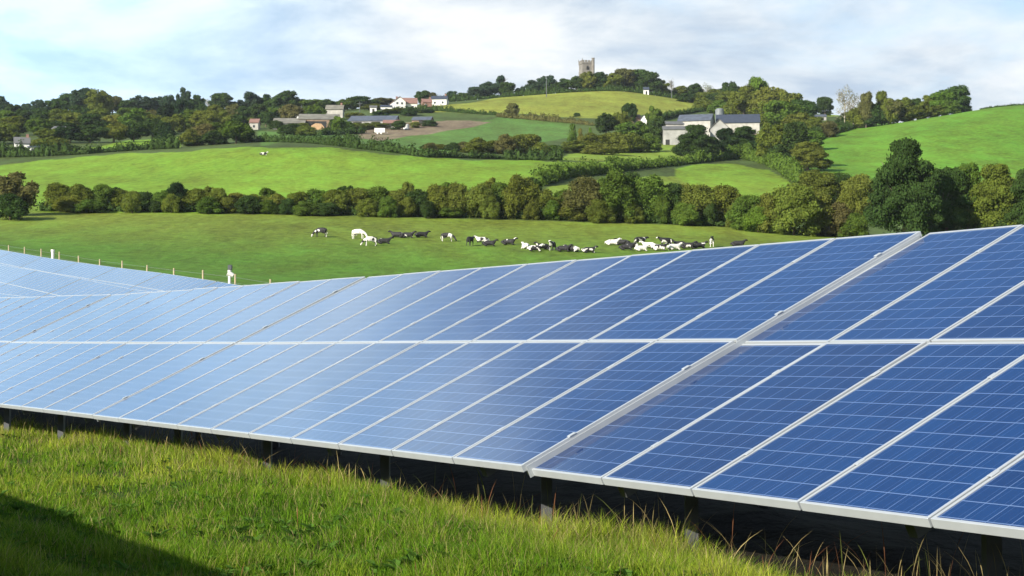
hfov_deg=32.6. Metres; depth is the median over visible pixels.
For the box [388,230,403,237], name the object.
cow
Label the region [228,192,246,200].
hedgerow tree
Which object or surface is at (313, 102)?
tree
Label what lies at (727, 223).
hedgerow tree
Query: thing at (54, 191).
hedgerow tree
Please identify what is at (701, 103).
bush
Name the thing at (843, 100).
tree
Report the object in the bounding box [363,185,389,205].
hedgerow tree
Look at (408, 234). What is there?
cow
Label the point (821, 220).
hedgerow tree
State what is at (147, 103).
tree
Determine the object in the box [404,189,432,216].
hedgerow tree
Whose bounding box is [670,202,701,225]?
hedgerow tree
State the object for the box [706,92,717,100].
bush
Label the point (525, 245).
cow
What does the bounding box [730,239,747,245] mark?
cow
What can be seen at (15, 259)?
solar table
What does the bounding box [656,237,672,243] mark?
cow
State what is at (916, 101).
tree
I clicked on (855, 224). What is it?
hedgerow tree
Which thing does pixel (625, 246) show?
cow
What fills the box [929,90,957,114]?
tree
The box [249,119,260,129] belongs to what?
cottage
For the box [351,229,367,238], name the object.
cow
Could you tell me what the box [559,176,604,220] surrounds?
hedgerow tree
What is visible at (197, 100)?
tree
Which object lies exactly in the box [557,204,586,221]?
hedgerow tree
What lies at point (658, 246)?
cow
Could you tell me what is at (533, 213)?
hedgerow tree
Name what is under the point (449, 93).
tree
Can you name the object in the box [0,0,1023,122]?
sky
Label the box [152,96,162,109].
tree
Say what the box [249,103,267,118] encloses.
tree
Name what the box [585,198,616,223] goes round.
hedgerow tree
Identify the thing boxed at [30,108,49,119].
tree
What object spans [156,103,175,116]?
tree
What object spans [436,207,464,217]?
hedgerow tree
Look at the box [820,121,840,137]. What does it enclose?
bush
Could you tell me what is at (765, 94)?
tree
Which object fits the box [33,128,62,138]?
tree
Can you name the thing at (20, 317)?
solar table
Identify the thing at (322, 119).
village barn
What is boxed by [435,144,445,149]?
bush
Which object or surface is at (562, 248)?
cow
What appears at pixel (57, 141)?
bush
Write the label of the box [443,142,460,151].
bush
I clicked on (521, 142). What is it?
bush
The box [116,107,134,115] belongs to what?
tree
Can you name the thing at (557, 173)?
hedge
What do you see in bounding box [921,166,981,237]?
tree
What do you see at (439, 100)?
white house
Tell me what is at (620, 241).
cow
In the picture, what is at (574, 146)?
bush
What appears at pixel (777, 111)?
tree
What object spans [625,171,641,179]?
tree
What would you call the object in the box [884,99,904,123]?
tree
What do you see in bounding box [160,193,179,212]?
hedgerow tree
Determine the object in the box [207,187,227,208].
hedgerow tree
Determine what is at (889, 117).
bush
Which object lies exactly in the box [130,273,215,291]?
solar table
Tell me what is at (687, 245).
cow
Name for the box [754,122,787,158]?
tree
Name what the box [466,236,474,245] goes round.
cow
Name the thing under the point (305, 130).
bush
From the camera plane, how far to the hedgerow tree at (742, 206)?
325.51 m
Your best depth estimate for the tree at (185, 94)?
946.58 m
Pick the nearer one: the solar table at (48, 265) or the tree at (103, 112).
the solar table at (48, 265)
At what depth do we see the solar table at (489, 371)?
15.21 m
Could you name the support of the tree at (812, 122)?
on the ground at (258, 247)
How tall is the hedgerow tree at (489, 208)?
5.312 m
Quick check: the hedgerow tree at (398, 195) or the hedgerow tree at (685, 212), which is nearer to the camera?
the hedgerow tree at (685, 212)
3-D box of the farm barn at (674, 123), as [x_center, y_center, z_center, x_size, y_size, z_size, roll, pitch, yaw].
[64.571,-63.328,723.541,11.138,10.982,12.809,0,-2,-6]
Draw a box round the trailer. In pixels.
[374,128,384,133]
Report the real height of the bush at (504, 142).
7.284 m
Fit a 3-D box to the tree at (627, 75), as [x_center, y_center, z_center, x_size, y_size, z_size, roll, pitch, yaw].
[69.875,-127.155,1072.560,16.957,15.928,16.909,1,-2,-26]
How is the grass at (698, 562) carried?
on the ground at (258, 247)
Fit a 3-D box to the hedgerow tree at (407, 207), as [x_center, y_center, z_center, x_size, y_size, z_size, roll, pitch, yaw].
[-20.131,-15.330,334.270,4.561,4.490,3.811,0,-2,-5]
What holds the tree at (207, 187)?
on the ground at (258, 247)
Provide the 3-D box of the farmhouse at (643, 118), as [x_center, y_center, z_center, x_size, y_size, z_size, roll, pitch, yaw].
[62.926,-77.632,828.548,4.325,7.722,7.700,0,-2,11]
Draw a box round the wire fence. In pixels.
[3,245,270,284]
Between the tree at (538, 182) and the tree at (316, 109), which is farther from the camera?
the tree at (316, 109)
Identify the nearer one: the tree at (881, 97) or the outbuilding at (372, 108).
the tree at (881, 97)
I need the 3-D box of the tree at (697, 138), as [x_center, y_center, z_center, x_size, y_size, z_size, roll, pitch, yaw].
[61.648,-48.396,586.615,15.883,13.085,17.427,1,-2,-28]
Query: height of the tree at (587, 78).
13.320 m
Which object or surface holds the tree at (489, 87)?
on the ground at (258, 247)
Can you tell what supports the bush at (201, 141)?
on the ground at (258, 247)
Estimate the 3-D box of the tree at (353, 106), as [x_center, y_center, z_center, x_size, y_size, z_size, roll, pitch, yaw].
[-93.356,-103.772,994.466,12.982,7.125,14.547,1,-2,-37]
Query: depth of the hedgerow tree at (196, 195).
336.90 m
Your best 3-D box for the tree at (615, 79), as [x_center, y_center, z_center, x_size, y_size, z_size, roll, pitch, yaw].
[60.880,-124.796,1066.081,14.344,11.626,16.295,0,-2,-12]
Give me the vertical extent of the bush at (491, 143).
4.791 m
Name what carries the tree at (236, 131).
on the ground at (258, 247)
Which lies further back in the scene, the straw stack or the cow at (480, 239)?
the straw stack
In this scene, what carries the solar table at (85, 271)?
on the ground at (258, 247)
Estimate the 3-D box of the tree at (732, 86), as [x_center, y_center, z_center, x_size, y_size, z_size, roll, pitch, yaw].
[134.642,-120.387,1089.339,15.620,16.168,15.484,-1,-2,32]
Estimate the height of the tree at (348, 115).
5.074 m
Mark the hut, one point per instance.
(645, 90)
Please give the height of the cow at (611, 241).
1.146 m
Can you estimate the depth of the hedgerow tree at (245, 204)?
332.64 m
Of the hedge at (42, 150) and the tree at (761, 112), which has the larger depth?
the tree at (761, 112)
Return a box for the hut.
[643,87,648,94]
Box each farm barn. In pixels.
[662,126,704,144]
[665,121,683,125]
[677,114,714,135]
[709,120,727,139]
[716,114,759,133]
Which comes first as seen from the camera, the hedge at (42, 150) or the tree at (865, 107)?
the hedge at (42, 150)
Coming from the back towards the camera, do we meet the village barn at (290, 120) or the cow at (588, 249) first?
the village barn at (290, 120)
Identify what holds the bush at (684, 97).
on the ground at (258, 247)
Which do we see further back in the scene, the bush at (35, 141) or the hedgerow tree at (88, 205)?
the bush at (35, 141)
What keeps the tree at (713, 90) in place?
on the ground at (258, 247)
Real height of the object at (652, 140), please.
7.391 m
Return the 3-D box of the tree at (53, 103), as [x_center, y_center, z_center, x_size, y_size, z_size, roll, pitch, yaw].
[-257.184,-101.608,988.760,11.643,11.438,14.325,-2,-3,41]
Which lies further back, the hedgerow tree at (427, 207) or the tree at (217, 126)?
the tree at (217, 126)
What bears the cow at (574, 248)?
on the ground at (258, 247)
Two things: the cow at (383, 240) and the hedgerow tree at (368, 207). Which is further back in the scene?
the hedgerow tree at (368, 207)
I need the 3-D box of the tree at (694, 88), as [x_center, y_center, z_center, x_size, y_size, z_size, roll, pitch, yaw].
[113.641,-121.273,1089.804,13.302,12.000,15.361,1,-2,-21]
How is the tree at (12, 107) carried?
on the ground at (258, 247)
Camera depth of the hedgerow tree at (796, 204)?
319.89 m
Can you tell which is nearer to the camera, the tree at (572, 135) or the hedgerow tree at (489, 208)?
the hedgerow tree at (489, 208)
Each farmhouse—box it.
[631,114,640,124]
[640,115,646,123]
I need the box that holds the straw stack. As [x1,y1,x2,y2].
[311,123,324,129]
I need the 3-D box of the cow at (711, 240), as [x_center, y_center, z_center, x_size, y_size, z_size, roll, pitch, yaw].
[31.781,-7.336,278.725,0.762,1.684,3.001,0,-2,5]
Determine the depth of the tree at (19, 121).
733.36 m
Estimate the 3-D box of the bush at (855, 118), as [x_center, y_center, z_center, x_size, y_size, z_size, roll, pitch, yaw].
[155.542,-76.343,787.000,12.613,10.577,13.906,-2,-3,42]
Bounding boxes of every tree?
[0,96,8,110]
[0,110,17,122]
[0,115,27,133]
[0,123,20,142]
[0,171,39,209]
[0,193,29,219]
[4,103,22,111]
[13,109,32,120]
[21,103,30,109]
[23,117,51,135]
[28,99,51,112]
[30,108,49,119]
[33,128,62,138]
[41,182,70,210]
[44,98,61,109]
[48,108,71,121]
[49,121,64,126]
[51,195,83,212]
[54,122,84,142]
[57,93,72,109]
[57,112,82,124]
[68,87,97,110]
[69,105,90,113]
[69,183,94,199]
[70,199,107,212]
[72,124,109,142]
[77,113,110,126]
[82,88,113,113]
[87,108,109,118]
[92,183,113,207]
[97,123,128,142]
[102,114,120,124]
[105,189,129,207]
[111,95,122,114]
[113,99,143,113]
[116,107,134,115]
[116,107,152,124]
[120,190,142,212]
[123,121,146,141]
[129,95,156,110]
[139,191,152,205]
[142,118,164,138]
[143,110,156,115]
[143,114,161,120]
[145,200,162,212]
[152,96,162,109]
[152,190,168,201]
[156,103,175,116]
[158,95,175,105]
[160,114,187,132]
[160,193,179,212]
[161,181,187,205]
[173,99,195,113]
[176,86,191,101]
[178,109,193,127]
[180,187,209,208]
[188,110,220,126]
[189,94,206,109]
[194,104,207,110]
[195,196,223,213]
[204,104,226,115]
[204,185,212,192]
[207,92,235,109]
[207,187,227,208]
[210,122,229,139]
[218,110,232,126]
[219,197,238,212]
[221,120,253,143]
[224,103,239,116]
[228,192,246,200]
[229,99,245,105]
[231,114,249,124]
[234,106,252,117]
[234,195,261,213]
[243,91,260,106]
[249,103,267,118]
[250,193,268,201]
[258,93,271,109]
[258,111,274,126]
[259,187,275,196]
[259,199,279,213]
[264,94,288,108]
[268,107,279,117]
[268,192,285,204]
[277,104,304,117]
[278,198,295,214]
[279,90,300,105]
[284,191,310,204]
[291,201,318,215]
[297,99,324,108]
[301,105,327,113]
[306,188,326,204]
[313,203,339,215]
[318,99,334,106]
[322,189,353,212]
[331,116,346,129]
[333,100,351,109]
[337,185,352,190]
[341,99,359,109]
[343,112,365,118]
[344,187,371,207]
[346,96,381,108]
[354,198,379,216]
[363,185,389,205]
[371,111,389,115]
[373,97,394,104]
[377,195,397,217]
[385,188,407,205]
[396,196,417,216]
[401,181,414,191]
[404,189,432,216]
[413,90,429,102]
[420,200,437,217]
[425,183,450,211]
[427,92,436,98]
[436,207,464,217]
[440,181,449,187]
[446,91,457,96]
[447,181,475,217]
[461,183,494,218]
[467,86,486,96]
[478,194,500,219]
[479,81,500,96]
[484,177,495,188]
[490,181,510,210]
[492,75,506,95]
[498,82,515,93]
[501,172,541,219]
[504,103,519,115]
[521,203,539,219]
[525,80,544,91]
[525,176,542,190]
[530,188,560,217]
[535,75,557,86]
[542,200,560,220]
[548,82,557,89]
[553,188,566,208]
[555,78,573,89]
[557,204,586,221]
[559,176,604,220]
[567,75,582,89]
[567,123,576,141]
[577,128,582,140]
[579,71,597,88]
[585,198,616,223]
[590,71,607,87]
[594,112,616,132]
[598,168,636,221]
[603,72,624,86]
[610,111,631,130]
[614,68,637,86]
[614,122,638,134]
[621,103,637,121]
[623,203,644,223]
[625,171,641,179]
[630,69,648,84]
[631,173,673,221]
[634,121,648,136]
[637,71,662,91]
[644,105,662,123]
[646,116,665,140]
[650,195,672,223]
[661,80,669,92]
[663,183,685,216]
[670,124,720,155]
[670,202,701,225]
[672,86,688,95]
[676,183,721,217]
[680,183,689,193]
[686,83,703,93]
[702,82,711,92]
[702,203,717,225]
[707,88,720,93]
[711,183,742,222]
[714,90,732,101]
[714,127,739,153]
[719,81,739,91]
[723,193,760,229]
[724,126,755,149]
[725,207,732,226]
[727,84,754,113]
[741,206,772,232]
[746,85,788,111]
[748,76,768,92]
[749,135,756,149]
[750,101,768,126]
[753,192,790,232]
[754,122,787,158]
[762,100,804,127]
[765,181,822,236]
[767,144,791,157]
[778,91,802,102]
[780,112,816,123]
[781,120,809,154]
[786,141,833,170]
[791,98,820,117]
[798,169,840,203]
[805,116,826,130]
[805,190,835,236]
[807,129,825,144]
[816,96,833,115]
[816,201,853,236]
[830,171,851,198]
[833,85,852,122]
[835,173,874,205]
[836,184,864,236]
[836,212,871,237]
[844,89,860,123]
[857,91,872,127]
[863,136,946,235]
[875,90,887,124]
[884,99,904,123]
[895,97,912,107]
[911,98,925,119]
[918,95,933,114]
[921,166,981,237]
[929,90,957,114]
[945,84,971,111]
[950,162,988,230]
[965,163,1020,228]
[995,168,1023,226]
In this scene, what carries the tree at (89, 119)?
on the ground at (258, 247)
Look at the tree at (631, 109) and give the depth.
831.49 m
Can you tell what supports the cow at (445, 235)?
on the ground at (258, 247)
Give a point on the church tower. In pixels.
(586, 66)
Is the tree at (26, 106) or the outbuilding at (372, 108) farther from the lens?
the tree at (26, 106)
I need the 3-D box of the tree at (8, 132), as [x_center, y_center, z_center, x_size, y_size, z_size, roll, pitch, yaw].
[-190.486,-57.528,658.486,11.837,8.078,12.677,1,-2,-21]
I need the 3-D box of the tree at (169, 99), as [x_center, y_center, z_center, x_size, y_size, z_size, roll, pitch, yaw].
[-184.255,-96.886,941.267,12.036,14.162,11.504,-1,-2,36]
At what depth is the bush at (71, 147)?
590.10 m
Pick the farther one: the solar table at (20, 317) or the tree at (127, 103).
the tree at (127, 103)
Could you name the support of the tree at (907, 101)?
on the ground at (258, 247)
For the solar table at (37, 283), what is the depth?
102.79 m
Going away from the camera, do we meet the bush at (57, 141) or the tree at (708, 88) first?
the bush at (57, 141)
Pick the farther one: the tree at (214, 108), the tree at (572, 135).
the tree at (214, 108)
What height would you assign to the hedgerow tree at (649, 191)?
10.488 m
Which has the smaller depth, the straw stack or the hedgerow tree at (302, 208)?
the hedgerow tree at (302, 208)
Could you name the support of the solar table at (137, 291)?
on the ground at (258, 247)
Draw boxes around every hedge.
[0,130,181,157]
[253,131,564,160]
[317,126,366,134]
[396,102,498,114]
[437,82,678,101]
[496,110,594,125]
[529,144,742,185]
[605,155,654,161]
[662,107,706,119]
[740,140,807,182]
[809,120,862,136]
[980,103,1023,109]
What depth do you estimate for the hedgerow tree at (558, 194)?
338.87 m
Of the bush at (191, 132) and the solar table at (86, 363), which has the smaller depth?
the solar table at (86, 363)
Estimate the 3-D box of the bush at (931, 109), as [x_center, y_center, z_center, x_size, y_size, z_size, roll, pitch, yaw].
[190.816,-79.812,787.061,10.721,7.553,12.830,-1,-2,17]
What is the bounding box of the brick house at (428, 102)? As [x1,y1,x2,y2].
[421,97,432,107]
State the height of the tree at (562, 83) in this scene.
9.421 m
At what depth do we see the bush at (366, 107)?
960.64 m
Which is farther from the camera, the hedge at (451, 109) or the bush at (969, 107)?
the hedge at (451, 109)
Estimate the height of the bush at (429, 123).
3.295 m
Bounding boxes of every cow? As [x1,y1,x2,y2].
[311,227,326,236]
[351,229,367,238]
[360,236,377,245]
[376,237,393,243]
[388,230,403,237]
[402,231,416,237]
[414,230,430,236]
[441,233,456,241]
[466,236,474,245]
[475,236,489,241]
[482,239,498,245]
[501,237,517,244]
[521,242,529,247]
[527,244,544,250]
[534,242,550,249]
[548,240,555,250]
[555,244,572,251]
[563,244,579,251]
[581,246,597,252]
[605,238,621,244]
[614,238,630,244]
[618,243,636,249]
[634,236,648,245]
[634,244,649,250]
[639,241,654,246]
[651,243,669,249]
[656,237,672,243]
[666,242,682,249]
[673,240,685,243]
[680,241,697,248]
[694,241,707,247]
[709,236,713,246]
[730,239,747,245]
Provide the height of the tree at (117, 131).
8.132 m
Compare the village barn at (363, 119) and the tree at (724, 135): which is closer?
the tree at (724, 135)
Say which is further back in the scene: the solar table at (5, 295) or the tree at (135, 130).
the tree at (135, 130)
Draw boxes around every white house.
[390,96,405,107]
[403,98,417,106]
[431,94,448,105]
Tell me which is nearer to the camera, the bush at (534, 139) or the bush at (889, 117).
the bush at (534, 139)
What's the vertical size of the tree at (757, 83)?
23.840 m
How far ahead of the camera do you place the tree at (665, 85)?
1071.99 m
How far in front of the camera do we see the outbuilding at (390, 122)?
794.16 m
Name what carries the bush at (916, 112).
on the ground at (258, 247)
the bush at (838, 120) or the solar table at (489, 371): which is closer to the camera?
the solar table at (489, 371)
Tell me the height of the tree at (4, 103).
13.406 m
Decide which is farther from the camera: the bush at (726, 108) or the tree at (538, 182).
the bush at (726, 108)
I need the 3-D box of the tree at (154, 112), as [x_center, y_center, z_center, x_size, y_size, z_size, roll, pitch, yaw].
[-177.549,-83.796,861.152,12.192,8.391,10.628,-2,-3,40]
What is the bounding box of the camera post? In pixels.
[226,265,233,283]
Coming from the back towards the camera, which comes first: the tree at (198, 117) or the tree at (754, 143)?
the tree at (198, 117)
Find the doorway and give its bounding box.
[312,121,325,127]
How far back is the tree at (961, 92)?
785.08 m
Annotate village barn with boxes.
[273,118,305,128]
[298,114,339,127]
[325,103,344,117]
[347,115,399,122]
[411,117,433,123]
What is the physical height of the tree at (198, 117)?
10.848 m
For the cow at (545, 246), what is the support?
on the ground at (258, 247)
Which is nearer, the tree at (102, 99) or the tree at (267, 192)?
the tree at (267, 192)
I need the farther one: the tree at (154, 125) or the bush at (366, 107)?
the bush at (366, 107)
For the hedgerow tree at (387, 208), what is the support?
on the ground at (258, 247)
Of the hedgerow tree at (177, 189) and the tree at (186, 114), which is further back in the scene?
the tree at (186, 114)
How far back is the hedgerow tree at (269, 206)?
333.19 m
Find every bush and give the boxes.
[30,138,50,147]
[47,137,71,148]
[68,145,79,150]
[156,122,177,140]
[178,128,200,146]
[181,135,206,145]
[191,123,216,144]
[201,130,229,144]
[239,130,255,141]
[268,120,283,129]
[280,123,301,134]
[295,125,317,135]
[326,119,344,129]
[345,121,355,129]
[352,122,367,129]
[359,103,380,109]
[361,122,375,128]
[371,122,389,127]
[380,108,403,112]
[389,120,406,129]
[400,107,419,115]
[409,121,420,127]
[418,109,434,112]
[421,120,437,126]
[422,142,437,150]
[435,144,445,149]
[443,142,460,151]
[458,141,466,148]
[460,148,485,152]
[463,137,490,152]
[486,140,495,152]
[492,133,518,153]
[510,134,529,153]
[520,133,541,148]
[532,142,551,154]
[558,146,570,152]
[560,140,587,152]
[579,143,627,154]
[581,132,611,145]
[593,81,615,88]
[603,131,632,150]
[625,132,648,151]
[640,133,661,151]
[677,93,700,102]
[691,100,713,108]
[692,92,711,102]
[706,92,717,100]
[706,100,725,112]
[721,101,745,114]
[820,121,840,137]
[834,111,856,126]
[844,106,871,127]
[863,104,887,126]
[880,98,898,124]
[899,105,929,120]
[926,105,948,117]
[937,100,961,114]
[953,102,972,113]
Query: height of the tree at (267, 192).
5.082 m
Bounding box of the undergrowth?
[35,195,836,236]
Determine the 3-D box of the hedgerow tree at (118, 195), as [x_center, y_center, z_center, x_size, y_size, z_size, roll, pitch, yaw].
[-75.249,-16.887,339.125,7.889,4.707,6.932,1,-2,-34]
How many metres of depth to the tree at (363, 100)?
1009.65 m
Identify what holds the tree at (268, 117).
on the ground at (258, 247)
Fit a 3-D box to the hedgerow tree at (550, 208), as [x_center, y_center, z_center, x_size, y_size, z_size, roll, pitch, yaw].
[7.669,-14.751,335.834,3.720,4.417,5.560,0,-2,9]
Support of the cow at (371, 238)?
on the ground at (258, 247)
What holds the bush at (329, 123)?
on the ground at (258, 247)
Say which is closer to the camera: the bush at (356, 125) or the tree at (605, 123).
the tree at (605, 123)
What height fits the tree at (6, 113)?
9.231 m
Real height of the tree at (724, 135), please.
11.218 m
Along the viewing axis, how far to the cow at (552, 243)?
267.35 m
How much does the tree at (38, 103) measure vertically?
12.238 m
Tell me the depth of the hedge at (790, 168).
540.56 m
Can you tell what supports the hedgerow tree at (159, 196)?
on the ground at (258, 247)
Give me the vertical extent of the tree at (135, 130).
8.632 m
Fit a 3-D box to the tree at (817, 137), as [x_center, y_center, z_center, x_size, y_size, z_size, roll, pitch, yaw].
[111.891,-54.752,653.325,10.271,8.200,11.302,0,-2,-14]
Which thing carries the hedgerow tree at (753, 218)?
on the ground at (258, 247)
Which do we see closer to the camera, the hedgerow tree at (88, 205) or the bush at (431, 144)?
the hedgerow tree at (88, 205)
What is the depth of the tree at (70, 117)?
752.98 m
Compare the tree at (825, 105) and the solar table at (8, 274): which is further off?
the tree at (825, 105)
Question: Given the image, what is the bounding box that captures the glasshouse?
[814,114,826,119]
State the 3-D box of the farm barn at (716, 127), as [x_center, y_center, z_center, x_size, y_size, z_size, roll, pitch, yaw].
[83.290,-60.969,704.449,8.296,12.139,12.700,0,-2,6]
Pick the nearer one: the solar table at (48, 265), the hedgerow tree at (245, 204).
the solar table at (48, 265)
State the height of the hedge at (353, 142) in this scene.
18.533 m
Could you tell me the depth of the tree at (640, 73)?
1070.43 m
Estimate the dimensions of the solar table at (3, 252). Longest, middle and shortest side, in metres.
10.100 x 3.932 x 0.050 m
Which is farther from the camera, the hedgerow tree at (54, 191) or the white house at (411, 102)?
the white house at (411, 102)
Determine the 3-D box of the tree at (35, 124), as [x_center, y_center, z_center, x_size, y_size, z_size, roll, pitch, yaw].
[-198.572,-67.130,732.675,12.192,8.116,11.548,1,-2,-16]
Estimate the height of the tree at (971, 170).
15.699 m
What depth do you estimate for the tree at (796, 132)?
565.64 m
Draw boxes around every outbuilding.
[369,105,376,112]
[380,105,392,109]
[383,120,399,127]
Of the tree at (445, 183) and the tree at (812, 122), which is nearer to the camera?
the tree at (445, 183)
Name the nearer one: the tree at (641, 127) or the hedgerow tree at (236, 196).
the hedgerow tree at (236, 196)
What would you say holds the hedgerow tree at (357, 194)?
on the ground at (258, 247)
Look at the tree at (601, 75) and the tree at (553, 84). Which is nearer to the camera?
the tree at (601, 75)
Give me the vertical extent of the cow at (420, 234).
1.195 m
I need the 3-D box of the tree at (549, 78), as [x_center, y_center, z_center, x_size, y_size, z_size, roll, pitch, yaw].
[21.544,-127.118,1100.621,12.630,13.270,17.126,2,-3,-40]
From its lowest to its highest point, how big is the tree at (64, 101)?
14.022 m
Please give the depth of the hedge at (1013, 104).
777.68 m
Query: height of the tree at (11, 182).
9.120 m
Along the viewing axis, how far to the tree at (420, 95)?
1010.65 m
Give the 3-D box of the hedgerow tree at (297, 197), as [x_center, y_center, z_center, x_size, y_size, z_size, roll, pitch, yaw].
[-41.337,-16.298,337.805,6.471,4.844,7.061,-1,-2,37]
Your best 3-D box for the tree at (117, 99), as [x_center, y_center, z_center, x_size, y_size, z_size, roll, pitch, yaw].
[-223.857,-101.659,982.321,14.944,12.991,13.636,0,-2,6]
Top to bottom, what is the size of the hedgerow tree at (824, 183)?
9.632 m
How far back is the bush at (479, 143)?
571.74 m
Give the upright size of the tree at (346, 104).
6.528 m
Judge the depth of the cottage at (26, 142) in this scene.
591.03 m
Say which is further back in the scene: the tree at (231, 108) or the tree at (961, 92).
the tree at (231, 108)
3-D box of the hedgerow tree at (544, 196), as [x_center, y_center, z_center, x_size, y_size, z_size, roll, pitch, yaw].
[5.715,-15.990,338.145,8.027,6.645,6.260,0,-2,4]
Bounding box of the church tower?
[578,58,594,75]
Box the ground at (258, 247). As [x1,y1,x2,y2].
[0,91,1023,575]
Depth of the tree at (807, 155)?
542.99 m
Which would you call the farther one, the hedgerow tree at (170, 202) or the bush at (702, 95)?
the bush at (702, 95)
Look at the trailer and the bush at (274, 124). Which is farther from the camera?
the bush at (274, 124)
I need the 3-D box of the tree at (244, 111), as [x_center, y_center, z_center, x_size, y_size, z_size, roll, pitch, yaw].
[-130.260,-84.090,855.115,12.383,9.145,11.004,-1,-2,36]
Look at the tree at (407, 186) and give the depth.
342.97 m
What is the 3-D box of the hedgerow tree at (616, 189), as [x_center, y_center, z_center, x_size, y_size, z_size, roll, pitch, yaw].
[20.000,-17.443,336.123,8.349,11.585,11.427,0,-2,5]
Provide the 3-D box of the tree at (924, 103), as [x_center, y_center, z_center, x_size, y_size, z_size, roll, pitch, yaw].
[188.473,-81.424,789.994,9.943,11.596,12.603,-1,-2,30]
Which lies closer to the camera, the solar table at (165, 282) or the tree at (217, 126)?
the solar table at (165, 282)
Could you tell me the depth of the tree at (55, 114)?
836.32 m
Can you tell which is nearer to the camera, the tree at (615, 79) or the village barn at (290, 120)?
the village barn at (290, 120)
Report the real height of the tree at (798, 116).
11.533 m
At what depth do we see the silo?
771.58 m
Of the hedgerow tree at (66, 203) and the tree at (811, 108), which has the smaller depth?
the hedgerow tree at (66, 203)
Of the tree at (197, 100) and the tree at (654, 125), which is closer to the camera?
the tree at (654, 125)
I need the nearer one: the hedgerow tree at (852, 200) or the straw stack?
the hedgerow tree at (852, 200)
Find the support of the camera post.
on the ground at (258, 247)
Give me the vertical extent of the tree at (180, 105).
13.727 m
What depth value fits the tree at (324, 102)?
966.53 m
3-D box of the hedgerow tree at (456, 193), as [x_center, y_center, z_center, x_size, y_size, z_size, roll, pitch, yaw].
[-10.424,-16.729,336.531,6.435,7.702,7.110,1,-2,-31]
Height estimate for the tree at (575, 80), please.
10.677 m
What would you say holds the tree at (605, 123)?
on the ground at (258, 247)
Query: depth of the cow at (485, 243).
274.59 m
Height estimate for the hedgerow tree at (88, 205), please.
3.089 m
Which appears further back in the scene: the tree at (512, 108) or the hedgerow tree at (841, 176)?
the tree at (512, 108)
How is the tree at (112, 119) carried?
on the ground at (258, 247)
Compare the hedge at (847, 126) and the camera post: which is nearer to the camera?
the camera post
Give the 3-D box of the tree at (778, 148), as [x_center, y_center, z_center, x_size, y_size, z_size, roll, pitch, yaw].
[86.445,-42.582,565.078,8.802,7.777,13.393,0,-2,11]
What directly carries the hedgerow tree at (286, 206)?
on the ground at (258, 247)
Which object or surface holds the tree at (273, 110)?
on the ground at (258, 247)
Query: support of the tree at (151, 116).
on the ground at (258, 247)
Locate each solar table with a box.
[0,250,10,256]
[0,252,41,267]
[0,265,35,286]
[0,271,79,296]
[0,276,364,448]
[0,293,25,296]
[0,294,110,408]
[20,257,76,272]
[43,279,133,296]
[53,262,115,279]
[90,268,161,288]
[92,231,921,522]
[127,290,149,293]
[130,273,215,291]
[204,282,241,287]
[527,225,1023,575]
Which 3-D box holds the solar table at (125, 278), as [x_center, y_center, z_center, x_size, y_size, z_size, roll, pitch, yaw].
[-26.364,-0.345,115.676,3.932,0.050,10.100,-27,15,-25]
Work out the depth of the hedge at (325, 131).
723.92 m
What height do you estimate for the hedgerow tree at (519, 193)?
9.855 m
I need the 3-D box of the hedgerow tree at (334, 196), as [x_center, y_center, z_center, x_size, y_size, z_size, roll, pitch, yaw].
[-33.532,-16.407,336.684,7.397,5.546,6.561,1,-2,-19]
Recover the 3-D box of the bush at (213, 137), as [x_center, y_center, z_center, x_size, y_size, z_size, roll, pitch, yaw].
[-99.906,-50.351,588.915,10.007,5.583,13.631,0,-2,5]
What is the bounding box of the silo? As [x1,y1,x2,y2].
[715,108,723,122]
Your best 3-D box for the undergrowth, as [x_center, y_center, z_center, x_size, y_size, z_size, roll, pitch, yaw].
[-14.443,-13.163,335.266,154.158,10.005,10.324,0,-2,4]
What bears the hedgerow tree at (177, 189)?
on the ground at (258, 247)
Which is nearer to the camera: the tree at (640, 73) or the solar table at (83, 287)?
the solar table at (83, 287)
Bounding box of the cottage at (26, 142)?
[13,134,30,147]
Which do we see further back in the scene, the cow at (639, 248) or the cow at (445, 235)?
the cow at (445, 235)
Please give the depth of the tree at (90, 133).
648.60 m
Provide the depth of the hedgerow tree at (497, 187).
337.89 m
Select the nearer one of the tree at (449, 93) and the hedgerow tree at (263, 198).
the hedgerow tree at (263, 198)
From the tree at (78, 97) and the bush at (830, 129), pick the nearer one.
the bush at (830, 129)
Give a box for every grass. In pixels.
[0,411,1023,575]
[0,415,876,575]
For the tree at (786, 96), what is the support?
on the ground at (258, 247)
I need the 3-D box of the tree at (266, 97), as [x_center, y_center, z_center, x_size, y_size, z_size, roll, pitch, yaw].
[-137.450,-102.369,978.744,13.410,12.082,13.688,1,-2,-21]
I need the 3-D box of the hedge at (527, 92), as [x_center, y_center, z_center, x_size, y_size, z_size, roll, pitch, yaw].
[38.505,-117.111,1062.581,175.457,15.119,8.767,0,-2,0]
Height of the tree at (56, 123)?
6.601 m
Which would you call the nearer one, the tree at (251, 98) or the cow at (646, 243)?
the cow at (646, 243)
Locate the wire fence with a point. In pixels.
(174, 270)
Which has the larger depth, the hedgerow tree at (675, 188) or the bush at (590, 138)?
the bush at (590, 138)
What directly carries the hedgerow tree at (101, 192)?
on the ground at (258, 247)
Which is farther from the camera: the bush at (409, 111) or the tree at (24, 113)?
the bush at (409, 111)
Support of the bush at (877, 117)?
on the ground at (258, 247)
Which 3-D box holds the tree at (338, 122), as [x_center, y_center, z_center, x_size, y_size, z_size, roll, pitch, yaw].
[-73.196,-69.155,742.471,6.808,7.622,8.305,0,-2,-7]

